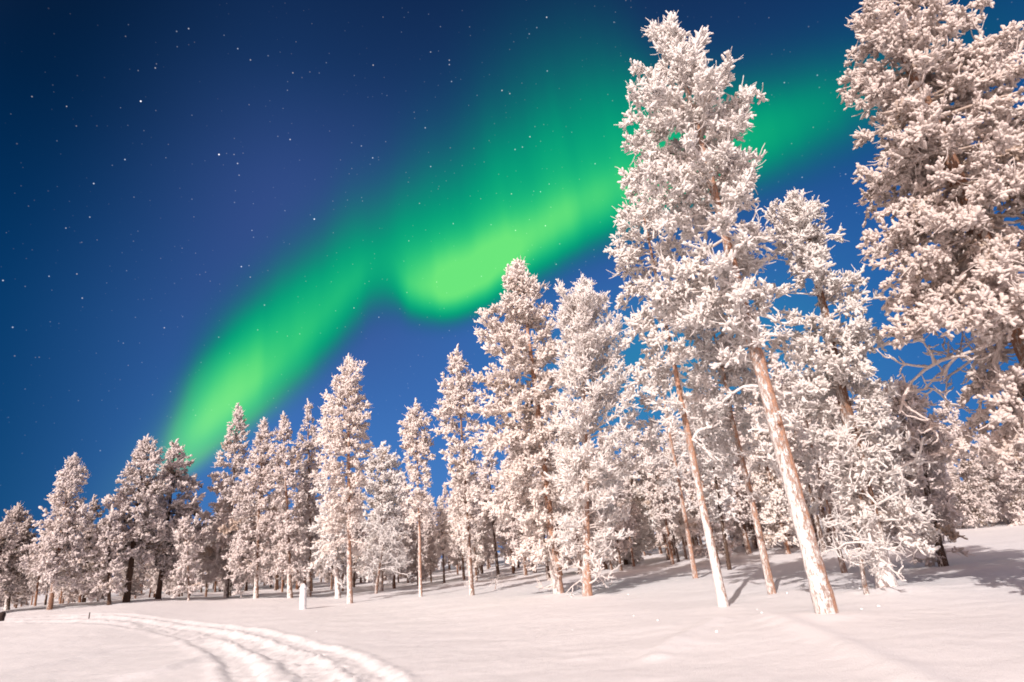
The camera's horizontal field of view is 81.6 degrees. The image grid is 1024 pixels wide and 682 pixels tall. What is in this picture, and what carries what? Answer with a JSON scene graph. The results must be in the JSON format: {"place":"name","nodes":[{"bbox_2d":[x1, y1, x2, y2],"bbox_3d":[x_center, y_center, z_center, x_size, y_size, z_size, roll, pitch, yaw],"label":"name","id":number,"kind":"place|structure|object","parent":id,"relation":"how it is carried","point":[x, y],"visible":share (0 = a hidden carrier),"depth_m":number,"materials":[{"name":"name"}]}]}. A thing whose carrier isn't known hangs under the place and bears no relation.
{"place":"outdoors","nodes":[
{"label":"outdoors","id":0,"kind":"place"},
{"bbox_2d":[0,503,1023,681],"bbox_3d":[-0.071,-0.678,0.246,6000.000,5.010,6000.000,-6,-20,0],"label":"snow ground","id":1,"kind":"structure","parent":0,"point":[956,621],"depth_m":14.31,"materials":[{"name":"white snow"}]},
{"bbox_2d":[0,515,23,599],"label":"dark spruce","id":2,"kind":"object","parent":1,"relation":"on","point":[7,557],"visible":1,"depth_m":34.41,"materials":[{"name":"plant"}]},
{"bbox_2d":[3,570,33,608],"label":"forest tree","id":3,"kind":"object","parent":1,"relation":"on","point":[22,598],"visible":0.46,"depth_m":42.85,"materials":[{"name":"white wood"}]},
{"bbox_2d":[1,502,37,610],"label":"dark spruce","id":4,"kind":"object","parent":1,"relation":"on","point":[17,513],"visible":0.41,"depth_m":37.30,"materials":[{"name":"white plant"}]},
{"bbox_2d":[22,540,47,605],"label":"forest tree","id":5,"kind":"object","parent":1,"relation":"on","point":[33,577],"visible":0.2,"depth_m":39.86,"materials":[{"name":"white plant"}]},
{"bbox_2d":[15,452,95,609],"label":"frosted spruce","id":6,"kind":"object","parent":1,"relation":"on","point":[49,558],"visible":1,"depth_m":35.30,"materials":[{"name":"wood"}]},
{"bbox_2d":[58,552,71,603],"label":"forest tree","id":7,"kind":"object","parent":1,"relation":"on","point":[61,592],"visible":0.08,"depth_m":43.38,"materials":[{"name":"white wood"}]},
{"bbox_2d":[62,494,106,603],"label":"pine","id":8,"kind":"object","parent":1,"relation":"on","point":[94,508],"visible":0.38,"depth_m":42.76,"materials":[{"name":"white plant"}]},
{"bbox_2d":[82,504,130,604],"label":"pine","id":9,"kind":"object","parent":1,"relation":"on","point":[108,547],"visible":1,"depth_m":36.23,"materials":[{"name":"white plant"}]},
{"bbox_2d":[117,559,141,596],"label":"forest tree","id":10,"kind":"object","parent":1,"relation":"on","point":[134,582],"visible":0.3,"depth_m":43.62,"materials":[{"name":"white wood"}]},
{"bbox_2d":[88,433,176,602],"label":"dark pine","id":11,"kind":"object","parent":1,"relation":"on","point":[144,525],"visible":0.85,"depth_m":39.41,"materials":[{"name":"white plant"}]},
{"bbox_2d":[131,560,148,598],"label":"forest tree","id":12,"kind":"object","parent":1,"relation":"on","point":[139,577],"visible":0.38,"depth_m":55.55,"materials":[{"name":"white wood"}]},
{"bbox_2d":[144,550,164,597],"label":"forest tree","id":13,"kind":"object","parent":1,"relation":"on","point":[148,575],"visible":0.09,"depth_m":53.15,"materials":[{"name":"white wood"}]},
{"bbox_2d":[149,551,170,593],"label":"forest tree","id":14,"kind":"object","parent":1,"relation":"on","point":[155,580],"visible":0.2,"depth_m":51.43,"materials":[{"name":"white plant"}]},
{"bbox_2d":[148,438,210,598],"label":"dark pine","id":15,"kind":"object","parent":1,"relation":"on","point":[180,482],"visible":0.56,"depth_m":42.12,"materials":[{"name":"grey plant"}]},
{"bbox_2d":[169,547,191,596],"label":"forest tree","id":16,"kind":"object","parent":1,"relation":"on","point":[174,582],"visible":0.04,"depth_m":47.37,"materials":[{"name":"white wood"}]},
{"bbox_2d":[170,516,204,600],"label":"pine","id":17,"kind":"object","parent":1,"relation":"on","point":[184,563],"visible":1,"depth_m":39.09,"materials":[{"name":"white plant"}]},
{"bbox_2d":[192,515,220,596],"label":"forest tree","id":18,"kind":"object","parent":1,"relation":"on","point":[209,544],"visible":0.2,"depth_m":46.88,"materials":[{"name":"white plant"}]},
{"bbox_2d":[206,508,224,591],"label":"forest tree","id":19,"kind":"object","parent":1,"relation":"on","point":[219,536],"visible":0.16,"depth_m":72.59,"materials":[{"name":"white plant"}]},
{"bbox_2d":[193,402,254,597],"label":"frosted spruce","id":20,"kind":"object","parent":1,"relation":"on","point":[210,556],"visible":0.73,"depth_m":45.50,"materials":[{"name":"white wood"}]},
{"bbox_2d":[218,417,282,598],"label":"frosted spruce","id":21,"kind":"object","parent":1,"relation":"on","point":[246,543],"visible":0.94,"depth_m":41.29,"materials":[{"name":"white wood"}]},
{"bbox_2d":[238,493,262,590],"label":"forest tree","id":22,"kind":"object","parent":1,"relation":"on","point":[260,555],"visible":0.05,"depth_m":68.64,"materials":[{"name":"white wood"}]},
{"bbox_2d":[259,478,293,589],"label":"forest tree","id":23,"kind":"object","parent":1,"relation":"on","point":[271,569],"visible":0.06,"depth_m":67.41,"materials":[{"name":"white wood"}]},
{"bbox_2d":[268,485,284,589],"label":"forest tree","id":24,"kind":"object","parent":1,"relation":"on","point":[275,583],"visible":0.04,"depth_m":65.07,"materials":[{"name":"white wood"}]},
{"bbox_2d":[271,496,293,591],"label":"forest tree","id":25,"kind":"object","parent":1,"relation":"on","point":[282,581],"visible":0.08,"depth_m":57.39,"materials":[{"name":"white wood"}]},
{"bbox_2d":[266,411,309,597],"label":"frosted spruce","id":26,"kind":"object","parent":1,"relation":"on","point":[287,524],"visible":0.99,"depth_m":41.74,"materials":[{"name":"white wood"}]},
{"bbox_2d":[284,492,306,589],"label":"forest tree","id":27,"kind":"object","parent":1,"relation":"on","point":[298,575],"visible":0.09,"depth_m":65.44,"materials":[{"name":"white wood"}]},
{"bbox_2d":[299,583,306,608],"bbox_3d":[-10.541,13.028,29.926,0.386,1.524,0.386,-6,-20,0],"label":"snow covered post","id":28,"kind":"object","parent":1,"relation":"on","point":[303,597],"visible":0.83,"depth_m":29.86,"materials":[{"name":"white snow"}]},
{"bbox_2d":[290,477,316,584],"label":"forest tree","id":29,"kind":"object","parent":1,"relation":"on","point":[295,514],"visible":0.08,"depth_m":51.19,"materials":[{"name":"white wood"}]},
{"bbox_2d":[299,489,320,579],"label":"forest tree","id":30,"kind":"object","parent":1,"relation":"on","point":[314,540],"visible":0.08,"depth_m":48.50,"materials":[{"name":"white wood"}]},
{"bbox_2d":[295,398,326,596],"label":"frosted spruce","id":31,"kind":"object","parent":1,"relation":"on","point":[304,473],"visible":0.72,"depth_m":45.31,"materials":[{"name":"white wood"}]},
{"bbox_2d":[306,458,351,597],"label":"frosted spruce","id":32,"kind":"object","parent":1,"relation":"on","point":[323,489],"visible":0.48,"depth_m":40.05,"materials":[{"name":"white wood"}]},
{"bbox_2d":[319,499,345,589],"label":"forest tree","id":33,"kind":"object","parent":1,"relation":"on","point":[328,575],"visible":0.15,"depth_m":56.94,"materials":[{"name":"white wood"}]},
{"bbox_2d":[308,353,373,603],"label":"frosted pine","id":34,"kind":"object","parent":1,"relation":"on","point":[339,441],"visible":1,"depth_m":35.40,"materials":[{"name":"white plant"}]},
{"bbox_2d":[334,511,353,590],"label":"forest tree","id":35,"kind":"object","parent":1,"relation":"on","point":[342,562],"visible":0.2,"depth_m":51.36,"materials":[{"name":"white plant"}]},
{"bbox_2d":[339,488,367,578],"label":"forest tree","id":36,"kind":"object","parent":1,"relation":"on","point":[365,535],"visible":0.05,"depth_m":75.91,"materials":[{"name":"white wood"}]},
{"bbox_2d":[346,480,366,586],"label":"forest tree","id":37,"kind":"object","parent":1,"relation":"on","point":[358,530],"visible":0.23,"depth_m":63.60,"materials":[{"name":"white wood"}]},
{"bbox_2d":[351,440,409,590],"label":"frosted spruce","id":38,"kind":"object","parent":1,"relation":"on","point":[380,488],"visible":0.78,"depth_m":47.11,"materials":[{"name":"white wood"}]},
{"bbox_2d":[352,508,413,593],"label":"curly tree","id":39,"kind":"object","parent":1,"relation":"on","point":[373,564],"visible":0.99,"depth_m":42.30,"materials":[{"name":"white plant"}]},
{"bbox_2d":[373,467,414,588],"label":"forest tree","id":40,"kind":"object","parent":1,"relation":"on","point":[407,542],"visible":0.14,"depth_m":53.11,"materials":[{"name":"white wood"}]},
{"bbox_2d":[396,474,415,582],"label":"forest tree","id":41,"kind":"object","parent":1,"relation":"on","point":[403,503],"visible":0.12,"depth_m":63.68,"materials":[{"name":"white wood"}]},
{"bbox_2d":[397,398,435,596],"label":"slim pine","id":42,"kind":"object","parent":1,"relation":"on","point":[410,445],"visible":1,"depth_m":35.61,"materials":[{"name":"white plant"}]},
{"bbox_2d":[405,503,429,585],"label":"forest tree","id":43,"kind":"object","parent":1,"relation":"on","point":[414,533],"visible":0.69,"depth_m":54.27,"materials":[{"name":"white wood"}]},
{"bbox_2d":[420,485,439,572],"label":"forest tree","id":44,"kind":"object","parent":1,"relation":"on","point":[425,505],"visible":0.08,"depth_m":85.68,"materials":[{"name":"white wood"}]},
{"bbox_2d":[422,506,439,582],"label":"forest tree","id":45,"kind":"object","parent":1,"relation":"on","point":[430,530],"visible":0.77,"depth_m":59.57,"materials":[{"name":"white wood"}]},
{"bbox_2d":[428,493,439,563],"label":"forest tree","id":46,"kind":"object","parent":1,"relation":"on","point":[434,518],"visible":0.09,"depth_m":111.83,"materials":[{"name":"white wood"}]},
{"bbox_2d":[433,495,452,582],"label":"forest tree","id":47,"kind":"object","parent":1,"relation":"on","point":[442,541],"visible":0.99,"depth_m":53.02,"materials":[{"name":"white wood"}]},
{"bbox_2d":[437,482,457,569],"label":"forest tree","id":48,"kind":"object","parent":1,"relation":"on","point":[445,491],"visible":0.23,"depth_m":101.76,"materials":[{"name":"white wood"}]},
{"bbox_2d":[445,487,466,579],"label":"forest tree","id":49,"kind":"object","parent":1,"relation":"on","point":[456,557],"visible":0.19,"depth_m":58.42,"materials":[{"name":"white wood"}]},
{"bbox_2d":[429,343,484,594],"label":"slim pine","id":50,"kind":"object","parent":1,"relation":"on","point":[449,408],"visible":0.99,"depth_m":31.75,"materials":[{"name":"white plant"}]},
{"bbox_2d":[447,454,480,579],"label":"forest tree","id":51,"kind":"object","parent":1,"relation":"on","point":[456,542],"visible":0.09,"depth_m":52.95,"materials":[{"name":"white wood"}]},
{"bbox_2d":[460,482,486,580],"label":"forest tree","id":52,"kind":"object","parent":1,"relation":"on","point":[477,560],"visible":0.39,"depth_m":51.09,"materials":[{"name":"white wood"}]},
{"bbox_2d":[466,513,488,573],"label":"forest tree","id":53,"kind":"object","parent":1,"relation":"on","point":[485,543],"visible":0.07,"depth_m":68.48,"materials":[{"name":"white wood"}]},
{"bbox_2d":[472,477,497,573],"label":"forest tree","id":54,"kind":"object","parent":1,"relation":"on","point":[490,539],"visible":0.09,"depth_m":70.33,"materials":[{"name":"white wood"}]},
{"bbox_2d":[476,468,493,568],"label":"forest tree","id":55,"kind":"object","parent":1,"relation":"on","point":[491,533],"visible":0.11,"depth_m":87.18,"materials":[{"name":"white wood"}]},
{"bbox_2d":[475,437,503,577],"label":"forest tree","id":56,"kind":"object","parent":1,"relation":"on","point":[486,471],"visible":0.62,"depth_m":55.17,"materials":[{"name":"white wood"}]},
{"bbox_2d":[482,495,501,567],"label":"forest tree","id":57,"kind":"object","parent":1,"relation":"on","point":[490,549],"visible":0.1,"depth_m":90.69,"materials":[{"name":"white wood"}]},
{"bbox_2d":[497,461,518,572],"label":"forest tree","id":58,"kind":"object","parent":1,"relation":"on","point":[503,541],"visible":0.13,"depth_m":58.63,"materials":[{"name":"white wood"}]},
{"bbox_2d":[498,429,537,575],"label":"forest tree","id":59,"kind":"object","parent":1,"relation":"on","point":[513,541],"visible":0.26,"depth_m":51.13,"materials":[{"name":"white wood"}]},
{"bbox_2d":[467,255,572,593],"bbox_3d":[0.465,3.486,26.803,4.767,16.171,4.861,-6,-20,0],"label":"frosted pine","id":60,"kind":"object","parent":1,"relation":"on","point":[536,434],"visible":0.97,"depth_m":26.22,"materials":[{"name":"white plant"}]},
{"bbox_2d":[520,454,558,578],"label":"forest tree","id":61,"kind":"object","parent":1,"relation":"on","point":[535,473],"visible":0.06,"depth_m":41.83,"materials":[{"name":"white wood"}]},
{"bbox_2d":[541,443,572,575],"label":"forest tree","id":62,"kind":"object","parent":1,"relation":"on","point":[569,562],"visible":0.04,"depth_m":43.89,"materials":[{"name":"white wood"}]},
{"bbox_2d":[554,431,589,574],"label":"forest tree","id":63,"kind":"object","parent":1,"relation":"on","point":[570,510],"visible":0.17,"depth_m":42.78,"materials":[{"name":"white wood"}]},
{"bbox_2d":[581,434,621,568],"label":"forest tree","id":64,"kind":"object","parent":1,"relation":"on","point":[605,563],"visible":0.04,"depth_m":48.34,"materials":[{"name":"white wood"}]},
{"bbox_2d":[542,274,668,596],"bbox_3d":[3.341,3.569,24.277,4.478,13.794,4.467,11,-26,-39],"label":"frosted larch","id":65,"kind":"object","parent":1,"relation":"on","point":[578,314],"visible":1,"depth_m":23.93,"materials":[{"name":"wood"}]},
{"bbox_2d":[591,498,622,569],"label":"forest tree","id":66,"kind":"object","parent":1,"relation":"on","point":[610,562],"visible":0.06,"depth_m":43.96,"materials":[{"name":"white wood"}]},
{"bbox_2d":[593,431,637,570],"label":"forest tree","id":67,"kind":"object","parent":1,"relation":"on","point":[627,523],"visible":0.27,"depth_m":39.79,"materials":[{"name":"white wood"}]},
{"bbox_2d":[613,457,642,566],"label":"forest tree","id":68,"kind":"object","parent":1,"relation":"on","point":[635,512],"visible":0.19,"depth_m":46.50,"materials":[{"name":"white wood"}]},
{"bbox_2d":[612,426,666,564],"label":"dark pine","id":69,"kind":"object","parent":1,"relation":"on","point":[647,526],"visible":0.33,"depth_m":51.00,"materials":[{"name":"white plant"}]},
{"bbox_2d":[639,429,673,559],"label":"forest tree","id":70,"kind":"object","parent":1,"relation":"on","point":[666,549],"visible":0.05,"depth_m":53.62,"materials":[{"name":"white wood"}]},
{"bbox_2d":[642,426,677,564],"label":"forest tree","id":71,"kind":"object","parent":1,"relation":"on","point":[659,494],"visible":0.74,"depth_m":42.99,"materials":[{"name":"white wood"}]},
{"bbox_2d":[631,337,697,577],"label":"thin pine","id":72,"kind":"object","parent":1,"relation":"on","point":[673,450],"visible":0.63,"depth_m":27.25,"materials":[{"name":"white plant"}]},
{"bbox_2d":[649,426,682,555],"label":"forest tree","id":73,"kind":"object","parent":1,"relation":"on","point":[659,537],"visible":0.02,"depth_m":63.62,"materials":[{"name":"white wood"}]},
{"bbox_2d":[603,167,729,606],"bbox_3d":[4.437,0.827,16.568,2.758,13.384,2.607,-6,-20,0],"label":"frosted pine","id":74,"kind":"object","parent":1,"relation":"on","point":[678,352],"visible":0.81,"depth_m":16.68,"materials":[{"name":"white plant"}]},
{"bbox_2d":[656,447,680,561],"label":"forest tree","id":75,"kind":"object","parent":1,"relation":"on","point":[676,498],"visible":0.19,"depth_m":44.34,"materials":[{"name":"white wood"}]},
{"bbox_2d":[664,448,693,558],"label":"forest tree","id":76,"kind":"object","parent":1,"relation":"on","point":[681,535],"visible":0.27,"depth_m":49.47,"materials":[{"name":"white wood"}]},
{"bbox_2d":[661,412,700,554],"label":"forest tree","id":77,"kind":"object","parent":1,"relation":"on","point":[673,436],"visible":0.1,"depth_m":59.33,"materials":[{"name":"white wood"}]},
{"bbox_2d":[667,415,700,553],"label":"forest tree","id":78,"kind":"object","parent":1,"relation":"on","point":[696,538],"visible":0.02,"depth_m":60.22,"materials":[{"name":"white wood"}]},
{"bbox_2d":[677,391,737,564],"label":"forest tree","id":79,"kind":"object","parent":1,"relation":"on","point":[697,523],"visible":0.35,"depth_m":37.05,"materials":[{"name":"white wood"}]},
{"bbox_2d":[682,362,743,569],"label":"thin pine","id":80,"kind":"object","parent":1,"relation":"on","point":[709,495],"visible":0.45,"depth_m":30.28,"materials":[{"name":"white plant"}]},
{"bbox_2d":[688,436,748,546],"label":"forest tree","id":81,"kind":"object","parent":1,"relation":"on","point":[736,538],"visible":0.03,"depth_m":51.48,"materials":[{"name":"white wood"}]},
{"bbox_2d":[672,283,778,593],"bbox_3d":[6.727,2.620,17.662,2.877,10.338,2.636,-1,-20,-13],"label":"frosted pine","id":82,"kind":"object","parent":1,"relation":"on","point":[709,353],"visible":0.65,"depth_m":17.58,"materials":[{"name":"white plant"}]},
{"bbox_2d":[615,10,838,613],"bbox_3d":[4.864,-1.689,13.519,3.759,15.887,4.183,-6,-20,0],"label":"frosted pine","id":83,"kind":"object","parent":1,"relation":"on","point":[724,124],"visible":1,"depth_m":13.80,"materials":[{"name":"white plant"}]},
{"bbox_2d":[705,377,764,553],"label":"forest tree","id":84,"kind":"object","parent":1,"relation":"on","point":[744,515],"visible":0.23,"depth_m":46.56,"materials":[{"name":"white wood"}]},
{"bbox_2d":[733,430,767,548],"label":"forest tree","id":85,"kind":"object","parent":1,"relation":"on","point":[753,536],"visible":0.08,"depth_m":54.19,"materials":[{"name":"white wood"}]},
{"bbox_2d":[740,377,798,553],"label":"forest tree","id":86,"kind":"object","parent":1,"relation":"on","point":[775,508],"visible":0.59,"depth_m":41.00,"materials":[{"name":"white wood"}]},
{"bbox_2d":[750,400,794,548],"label":"forest tree","id":87,"kind":"object","parent":1,"relation":"on","point":[785,522],"visible":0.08,"depth_m":49.91,"materials":[{"name":"white wood"}]},
{"bbox_2d":[772,377,829,545],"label":"forest tree","id":88,"kind":"object","parent":1,"relation":"on","point":[812,520],"visible":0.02,"depth_m":48.21,"materials":[{"name":"brown wood"}]},
{"bbox_2d":[768,351,840,552],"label":"forest tree","id":89,"kind":"object","parent":1,"relation":"on","point":[776,366],"visible":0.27,"depth_m":37.16,"materials":[{"name":"white wood"}]},
{"bbox_2d":[781,369,832,545],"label":"forest tree","id":90,"kind":"object","parent":1,"relation":"on","point":[821,513],"visible":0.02,"depth_m":46.35,"materials":[{"name":"brown wood"}]},
{"bbox_2d":[762,361,852,572],"bbox_3d":[10.588,4.544,21.020,2.224,8.162,2.204,6,-23,-30],"label":"thin pine","id":91,"kind":"object","parent":1,"relation":"on","point":[808,456],"visible":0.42,"depth_m":21.02,"materials":[{"name":"white plant"}]},
{"bbox_2d":[813,367,869,529],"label":"forest tree","id":92,"kind":"object","parent":1,"relation":"on","point":[825,459],"visible":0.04,"depth_m":34.33,"materials":[{"name":"white wood"}]},
{"bbox_2d":[810,381,873,540],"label":"forest tree","id":93,"kind":"object","parent":1,"relation":"on","point":[832,507],"visible":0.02,"depth_m":49.66,"materials":[{"name":"white wood"}]},
{"bbox_2d":[761,188,943,587],"bbox_3d":[8.718,1.012,15.801,3.261,11.642,3.687,1,-21,-19],"label":"frosted spruce","id":94,"kind":"object","parent":1,"relation":"on","point":[811,256],"visible":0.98,"depth_m":15.43,"materials":[{"name":"wood"}]},
{"bbox_2d":[836,397,890,537],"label":"forest tree","id":95,"kind":"object","parent":1,"relation":"on","point":[883,524],"visible":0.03,"depth_m":37.68,"materials":[{"name":"brown wood"}]},
{"bbox_2d":[818,496,910,594],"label":"curly tree","id":96,"kind":"object","parent":1,"relation":"on","point":[861,554],"visible":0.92,"depth_m":14.09,"materials":[{"name":"white wood"}]},
{"bbox_2d":[857,373,975,566],"bbox_3d":[13.310,4.454,19.611,2.999,6.875,2.771,-23,-26,39],"label":"bushy pine","id":97,"kind":"object","parent":1,"relation":"on","point":[949,513],"visible":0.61,"depth_m":19.18,"materials":[{"name":"white plant"}]},
{"bbox_2d":[897,449,947,543],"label":"dark pine","id":98,"kind":"object","parent":1,"relation":"on","point":[931,479],"visible":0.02,"depth_m":31.65,"materials":[{"name":"white plant"}]},
{"bbox_2d":[836,0,1023,484],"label":"frosted pine","id":99,"kind":"object","parent":1,"relation":"on","point":[929,149],"visible":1,"depth_m":12.23,"materials":[{"name":"white plant"}]},
{"bbox_2d":[947,463,969,518],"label":"forest tree","id":100,"kind":"object","parent":1,"relation":"on","point":[953,475],"visible":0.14,"depth_m":56.29,"materials":[{"name":"white wood"}]},
{"bbox_2d":[933,397,997,528],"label":"frosted spruce","id":101,"kind":"object","parent":1,"relation":"on","point":[965,488],"visible":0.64,"depth_m":47.92,"materials":[{"name":"white wood"}]},
{"bbox_2d":[966,424,1023,525],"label":"frosted spruce","id":102,"kind":"object","parent":1,"relation":"on","point":[999,500],"visible":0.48,"depth_m":49.34,"materials":[{"name":"white wood"}]},
{"bbox_2d":[990,422,1023,525],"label":"dark pine","id":103,"kind":"object","parent":1,"relation":"on","point":[1017,503],"visible":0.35,"depth_m":44.38,"materials":[{"name":"white plant"}]},
{"bbox_2d":[0,0,1023,592],"label":"sky","id":104,"kind":"structure","parent":0,"point":[207,207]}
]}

